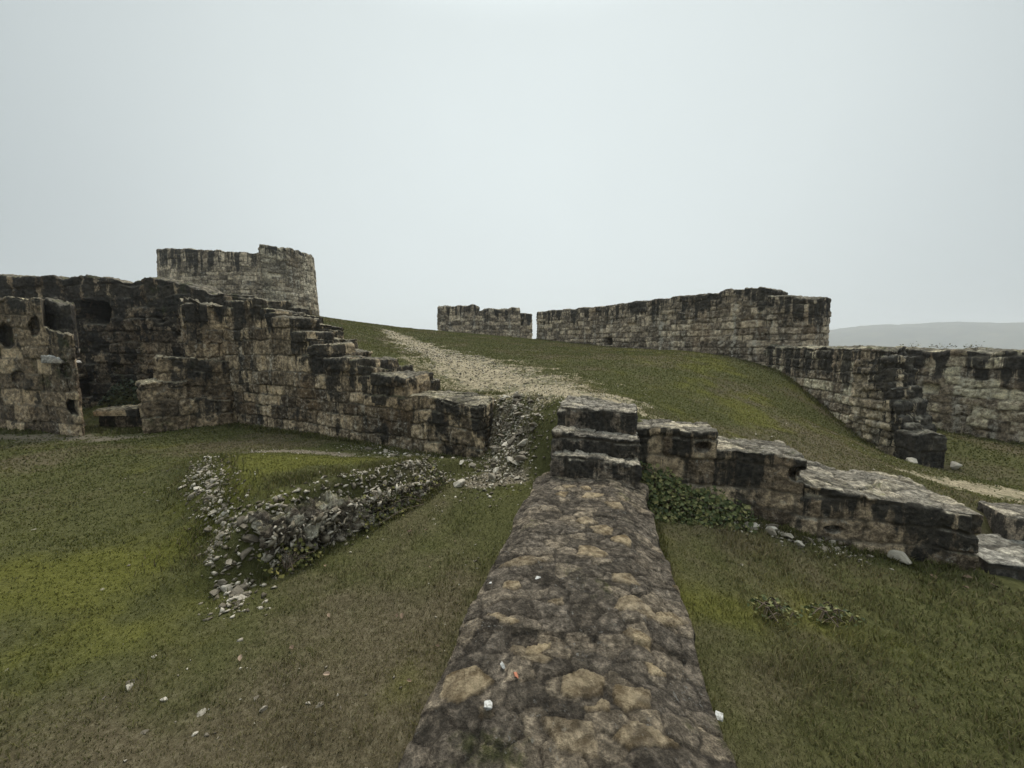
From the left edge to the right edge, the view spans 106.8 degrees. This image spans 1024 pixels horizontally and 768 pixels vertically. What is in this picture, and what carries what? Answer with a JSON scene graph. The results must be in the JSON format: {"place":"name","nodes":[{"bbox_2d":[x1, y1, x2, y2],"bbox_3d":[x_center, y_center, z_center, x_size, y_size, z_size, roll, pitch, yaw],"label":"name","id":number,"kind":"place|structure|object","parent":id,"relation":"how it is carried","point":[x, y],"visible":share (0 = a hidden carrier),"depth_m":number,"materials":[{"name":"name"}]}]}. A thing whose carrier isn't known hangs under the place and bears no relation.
{"place":"outdoors","nodes":[
{"label":"outdoors","id":0,"kind":"place"},
{"bbox_2d":[0,315,1023,767],"bbox_3d":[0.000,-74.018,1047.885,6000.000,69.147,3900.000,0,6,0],"label":"ground","id":1,"kind":"structure","parent":0,"point":[116,717],"depth_m":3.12,"materials":[{"name":"green plant"}]},
{"bbox_2d":[0,296,85,435],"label":"broken wall end","id":2,"kind":"structure","parent":1,"relation":"on","point":[40,389],"depth_m":9.43,"materials":[{"name":"beige stone"}]},
{"bbox_2d":[98,378,138,406],"bbox_3d":[-11.700,0.292,11.585,1.652,0.905,1.044,0,6,0],"label":"ivy plant","id":3,"kind":"object","parent":1,"relation":"on","point":[133,388],"visible":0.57,"depth_m":11.42,"materials":[{"name":"green plant"}]},
{"bbox_2d":[99,415,141,426],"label":"stone block","id":4,"kind":"structure","parent":1,"relation":"on","point":[123,421],"depth_m":10.09,"materials":[{"name":"grey stone"}]},
{"bbox_2d":[93,405,139,415],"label":"stone slab","id":5,"kind":"structure","parent":4,"relation":"on","point":[129,410],"depth_m":9.89,"materials":[{"name":"grey stone"}]},
{"bbox_2d":[0,274,259,407],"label":"ruined wall","id":6,"kind":"structure","parent":1,"relation":"on","point":[135,333],"depth_m":12.45,"materials":[{"name":"grey stone"}]},
{"bbox_2d":[126,682,134,690],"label":"loose stone","id":7,"kind":"object","parent":1,"relation":"on","point":[128,686],"visible":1,"depth_m":2.40,"materials":[{"name":"stone"}]},
{"bbox_2d":[135,297,236,433],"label":"stone pier","id":8,"kind":"structure","parent":1,"relation":"on","point":[191,388],"depth_m":10.27,"materials":[{"name":"grey stone"}]},
{"bbox_2d":[187,492,196,500],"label":"loose stone","id":9,"kind":"object","parent":1,"relation":"on","point":[190,496],"visible":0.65,"depth_m":4.38,"materials":[{"name":"stone"}]},
{"bbox_2d":[197,708,206,716],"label":"loose stone","id":10,"kind":"object","parent":1,"relation":"on","point":[201,712],"visible":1,"depth_m":2.30,"materials":[{"name":"stone"}]},
{"bbox_2d":[203,526,212,532],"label":"loose stone","id":11,"kind":"object","parent":1,"relation":"on","point":[206,529],"visible":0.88,"depth_m":3.83,"materials":[{"name":"stone"}]},
{"bbox_2d":[204,495,213,499],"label":"loose stone","id":12,"kind":"object","parent":1,"relation":"on","point":[208,497],"visible":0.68,"depth_m":4.19,"materials":[{"name":"stone"}]},
{"bbox_2d":[207,508,217,515],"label":"loose stone","id":13,"kind":"object","parent":1,"relation":"on","point":[212,512],"visible":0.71,"depth_m":3.96,"materials":[{"name":"stone"}]},
{"bbox_2d":[209,589,218,595],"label":"loose stone","id":14,"kind":"object","parent":1,"relation":"on","point":[213,592],"visible":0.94,"depth_m":3.27,"materials":[{"name":"stone"}]},
{"bbox_2d":[215,531,223,540],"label":"loose stone","id":15,"kind":"object","parent":1,"relation":"on","point":[217,537],"visible":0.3,"depth_m":3.61,"materials":[{"name":"stone"}]},
{"bbox_2d":[215,517,223,523],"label":"loose stone","id":16,"kind":"object","parent":1,"relation":"on","point":[219,520],"visible":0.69,"depth_m":3.88,"materials":[{"name":"stone"}]},
{"bbox_2d":[218,579,225,584],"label":"loose stone","id":17,"kind":"object","parent":1,"relation":"on","point":[221,581],"visible":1,"depth_m":3.34,"materials":[{"name":"stone"}]},
{"bbox_2d":[220,584,232,591],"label":"loose stone","id":18,"kind":"object","parent":1,"relation":"on","point":[223,588],"visible":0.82,"depth_m":3.32,"materials":[{"name":"stone"}]},
{"bbox_2d":[225,559,231,564],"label":"loose stone","id":19,"kind":"object","parent":1,"relation":"on","point":[228,562],"visible":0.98,"depth_m":3.41,"materials":[{"name":"stone"}]},
{"bbox_2d":[231,585,243,594],"bbox_3d":[-2.428,1.842,3.345,0.118,0.080,0.107,21,30,33],"label":"loose stone","id":20,"kind":"object","parent":1,"relation":"on","point":[237,589],"visible":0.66,"depth_m":3.34,"materials":[{"name":"stone"}]},
{"bbox_2d":[156,244,319,315],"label":"round tower","id":21,"kind":"structure","parent":1,"relation":"on","point":[270,273],"depth_m":27.81,"materials":[{"name":"grey stone"}]},
{"bbox_2d":[234,594,246,598],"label":"loose stone","id":22,"kind":"object","parent":1,"relation":"on","point":[241,596],"visible":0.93,"depth_m":3.28,"materials":[{"name":"stone"}]},
{"bbox_2d":[237,516,245,526],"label":"loose stone","id":23,"kind":"object","parent":1,"relation":"on","point":[240,521],"visible":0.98,"depth_m":3.61,"materials":[{"name":"stone"}]},
{"bbox_2d":[239,584,248,589],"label":"loose stone","id":24,"kind":"object","parent":1,"relation":"on","point":[243,586],"visible":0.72,"depth_m":3.40,"materials":[{"name":"stone"}]},
{"bbox_2d":[240,524,248,528],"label":"loose stone","id":25,"kind":"object","parent":1,"relation":"on","point":[245,526],"visible":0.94,"depth_m":3.58,"materials":[{"name":"stone"}]},
{"bbox_2d":[240,547,252,560],"bbox_3d":[-2.476,1.572,3.538,0.080,0.064,0.155,-1,21,2],"label":"loose stone","id":26,"kind":"object","parent":1,"relation":"on","point":[244,554],"visible":1,"depth_m":3.51,"materials":[{"name":"stone"}]},
{"bbox_2d":[241,534,258,542],"bbox_3d":[-2.482,1.458,3.582,0.166,0.095,0.086,-2,6,-19],"label":"loose stone","id":27,"kind":"object","parent":1,"relation":"on","point":[250,538],"visible":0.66,"depth_m":3.58,"materials":[{"name":"stone"}]},
{"bbox_2d":[259,705,267,712],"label":"loose stone","id":28,"kind":"object","parent":1,"relation":"on","point":[264,708],"visible":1,"depth_m":2.33,"materials":[{"name":"stone"}]},
{"bbox_2d":[281,553,293,562],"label":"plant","id":29,"kind":"object","parent":1,"relation":"on","point":[284,559],"visible":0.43,"depth_m":3.76,"materials":[{"name":"plant"}]},
{"bbox_2d":[257,538,326,577],"bbox_3d":[-2.156,1.718,3.749,0.278,0.365,0.590,5,8,43],"label":"weed plant","id":30,"kind":"object","parent":1,"relation":"on","point":[290,565],"visible":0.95,"depth_m":3.73,"materials":[{"name":"green plant"}]},
{"bbox_2d":[336,535,346,541],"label":"loose stone","id":31,"kind":"object","parent":1,"relation":"on","point":[341,538],"visible":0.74,"depth_m":4.21,"materials":[{"name":"stone"}]},
{"bbox_2d":[248,479,437,555],"bbox_3d":[-1.845,1.557,4.793,0.739,0.933,2.699,4,7,33],"label":"rubble wall stub","id":32,"kind":"object","parent":1,"relation":"on","point":[263,524],"visible":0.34,"depth_m":4.01,"materials":[{"name":"grey stone"}]},
{"bbox_2d":[350,465,448,531],"bbox_3d":[-1.375,1.471,5.039,0.344,0.465,1.668,4,7,32],"label":"weed plant","id":33,"kind":"object","parent":32,"relation":"on","point":[397,496],"visible":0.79,"depth_m":4.88,"materials":[{"name":"green plant"}]},
{"bbox_2d":[221,297,496,457],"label":"stepped wall","id":34,"kind":"structure","parent":1,"relation":"on","point":[301,369],"depth_m":9.06,"materials":[{"name":"grey stone"}]},
{"bbox_2d":[453,479,465,487],"bbox_3d":[-0.765,1.458,5.572,0.186,0.108,0.153,-32,17,-16],"label":"loose stone","id":35,"kind":"object","parent":1,"relation":"on","point":[459,483],"visible":0.95,"depth_m":5.53,"materials":[{"name":"stone"}]},
{"bbox_2d":[437,304,532,338],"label":"curtain wall","id":36,"kind":"structure","parent":1,"relation":"on","point":[510,322],"depth_m":33.69,"materials":[{"name":"grey stone"}]},
{"bbox_2d":[488,473,495,481],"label":"loose stone","id":37,"kind":"object","parent":1,"relation":"on","point":[492,476],"visible":0.91,"depth_m":5.63,"materials":[{"name":"stone"}]},
{"bbox_2d":[482,396,524,459],"bbox_3d":[-0.145,0.795,6.955,0.839,1.135,0.783,0,6,0],"label":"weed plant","id":38,"kind":"object","parent":1,"relation":"on","point":[503,426],"visible":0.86,"depth_m":7.01,"materials":[{"name":"green plant"}]},
{"bbox_2d":[506,456,513,462],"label":"loose stone","id":39,"kind":"object","parent":1,"relation":"on","point":[509,459],"visible":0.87,"depth_m":6.01,"materials":[{"name":"stone"}]},
{"bbox_2d":[507,435,516,443],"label":"loose stone","id":40,"kind":"object","parent":1,"relation":"on","point":[511,440],"visible":0.76,"depth_m":6.31,"materials":[{"name":"stone"}]},
{"bbox_2d":[514,455,525,461],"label":"loose stone","id":41,"kind":"object","parent":1,"relation":"on","point":[518,458],"visible":0.81,"depth_m":5.86,"materials":[{"name":"stone"}]},
{"bbox_2d":[517,439,526,445],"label":"loose stone","id":42,"kind":"object","parent":1,"relation":"on","point":[523,442],"visible":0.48,"depth_m":6.07,"materials":[{"name":"stone"}]},
{"bbox_2d":[398,471,737,767],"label":"ruined wall","id":43,"kind":"structure","parent":1,"relation":"on","point":[588,636],"depth_m":1.92,"materials":[{"name":"grey stone"}]},
{"bbox_2d":[484,700,491,710],"bbox_3d":[-0.102,1.373,1.626,0.038,0.023,0.043,0,6,-1],"label":"stone chip","id":44,"kind":"object","parent":43,"relation":"on","point":[487,705],"visible":1,"depth_m":1.61,"materials":[{"name":"white stone"}]},
{"bbox_2d":[715,711,722,721],"bbox_3d":[0.860,1.379,1.578,0.030,0.014,0.035,2,16,33],"label":"stone chip","id":45,"kind":"object","parent":43,"relation":"on","point":[719,715],"visible":1,"depth_m":1.58,"materials":[{"name":"white stone"}]},
{"bbox_2d":[550,395,641,489],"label":"stone steps","id":46,"kind":"structure","parent":1,"relation":"on","point":[595,438],"depth_m":4.66,"materials":[{"name":"grey stone"}]},
{"bbox_2d":[536,287,831,365],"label":"curtain wall","id":47,"kind":"structure","parent":1,"relation":"on","point":[751,324],"depth_m":17.77,"materials":[{"name":"grey stone"}]},
{"bbox_2d":[640,461,758,533],"bbox_3d":[2.236,1.361,4.659,1.281,0.666,0.716,0,6,0],"label":"ivy plant","id":48,"kind":"object","parent":1,"relation":"on","point":[682,489],"visible":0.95,"depth_m":4.55,"materials":[{"name":"green plant"}]},
{"bbox_2d":[744,522,757,529],"bbox_3d":[2.805,1.666,4.451,0.114,0.034,0.140,-21,39,-31],"label":"loose stone","id":49,"kind":"object","parent":1,"relation":"on","point":[745,523],"visible":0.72,"depth_m":4.43,"materials":[{"name":"stone"}]},
{"bbox_2d":[764,527,776,535],"bbox_3d":[2.995,1.705,4.398,0.102,0.083,0.164,4,-7,-1],"label":"loose stone","id":50,"kind":"object","parent":1,"relation":"on","point":[772,531],"visible":0.92,"depth_m":4.36,"materials":[{"name":"stone"}]},
{"bbox_2d":[765,524,778,527],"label":"loose stone","id":51,"kind":"object","parent":1,"relation":"on","point":[776,525],"visible":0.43,"depth_m":4.46,"materials":[{"name":"stone"}]},
{"bbox_2d":[747,594,802,624],"bbox_3d":[2.253,1.963,3.272,0.447,0.229,0.304,0,6,0],"label":"weed plant","id":52,"kind":"object","parent":1,"relation":"on","point":[783,609],"visible":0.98,"depth_m":3.24,"materials":[{"name":"green plant"}]},
{"bbox_2d":[781,531,793,537],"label":"loose stone","id":53,"kind":"object","parent":1,"relation":"on","point":[789,535],"visible":0.88,"depth_m":4.34,"materials":[{"name":"stone"}]},
{"bbox_2d":[794,540,803,547],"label":"loose stone","id":54,"kind":"object","parent":1,"relation":"on","point":[800,543],"visible":0.94,"depth_m":4.25,"materials":[{"name":"stone"}]},
{"bbox_2d":[637,419,982,570],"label":"terrace wall","id":55,"kind":"structure","parent":1,"relation":"on","point":[779,482],"depth_m":4.56,"materials":[{"name":"stone"}]},
{"bbox_2d":[800,602,864,627],"bbox_3d":[2.754,2.007,3.268,0.523,0.220,0.282,0,6,0],"label":"weed plant","id":56,"kind":"object","parent":1,"relation":"on","point":[827,612],"visible":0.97,"depth_m":3.25,"materials":[{"name":"green plant"}]},
{"bbox_2d":[763,344,946,467],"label":"curtain wall","id":57,"kind":"structure","parent":1,"relation":"on","point":[873,395],"depth_m":10.28,"materials":[{"name":"grey stone"}]},
{"bbox_2d":[887,550,911,564],"bbox_3d":[4.250,1.897,4.156,0.125,0.131,0.188,4,6,-23],"label":"loose stone","id":58,"kind":"object","parent":1,"relation":"on","point":[902,556],"visible":0.97,"depth_m":4.14,"materials":[{"name":"stone"}]},
{"bbox_2d":[906,457,917,462],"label":"loose stone","id":59,"kind":"object","parent":1,"relation":"on","point":[912,460],"visible":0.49,"depth_m":9.08,"materials":[{"name":"stone"}]},
{"bbox_2d":[867,345,1023,442],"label":"ruined wall","id":60,"kind":"structure","parent":1,"relation":"on","point":[979,393],"depth_m":11.89,"materials":[{"name":"grey stone"}]},
{"bbox_2d":[929,343,956,349],"bbox_3d":[14.550,-1.258,12.856,0.335,0.251,0.863,0,6,0],"label":"dry weed","id":61,"kind":"object","parent":60,"relation":"on","point":[936,346],"visible":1,"depth_m":12.86,"materials":[{"name":"brown"}]},
{"bbox_2d":[950,461,962,469],"bbox_3d":[10.707,1.966,9.166,0.187,0.184,0.293,13,15,34],"label":"loose stone","id":62,"kind":"object","parent":1,"relation":"on","point":[954,465],"visible":1,"depth_m":9.11,"materials":[{"name":"stone"}]},
{"bbox_2d":[974,501,1023,580],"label":"stone steps","id":63,"kind":"structure","parent":1,"relation":"on","point":[1001,551],"depth_m":4.49,"materials":[{"name":"grey stone"}]},
{"bbox_2d":[0,0,1023,338],"label":"sky","id":64,"kind":"structure","parent":0,"point":[532,156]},
{"bbox_2d":[116,329,1019,762],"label":"gravel","id":65,"kind":"structure","parent":0,"point":[276,541],"depth_m":4.60,"materials":[{"name":"grey gravel"}]},
{"bbox_2d":[381,329,1023,500],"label":"path","id":66,"kind":"structure","parent":0,"point":[1008,493],"depth_m":9.35,"materials":[{"name":"beige gravel"}]},
{"bbox_2d":[513,393,521,397],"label":"loose stone","id":67,"kind":"object","parent":66,"relation":"on","point":[515,395],"visible":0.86,"depth_m":7.16,"materials":[{"name":"stone"}]},
{"bbox_2d":[828,322,1023,349],"bbox_3d":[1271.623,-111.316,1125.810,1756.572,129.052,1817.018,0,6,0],"label":"hills","id":68,"kind":"structure","parent":0,"point":[960,335],"depth_m":903.44,"materials":[{"name":"grey"}]}
]}

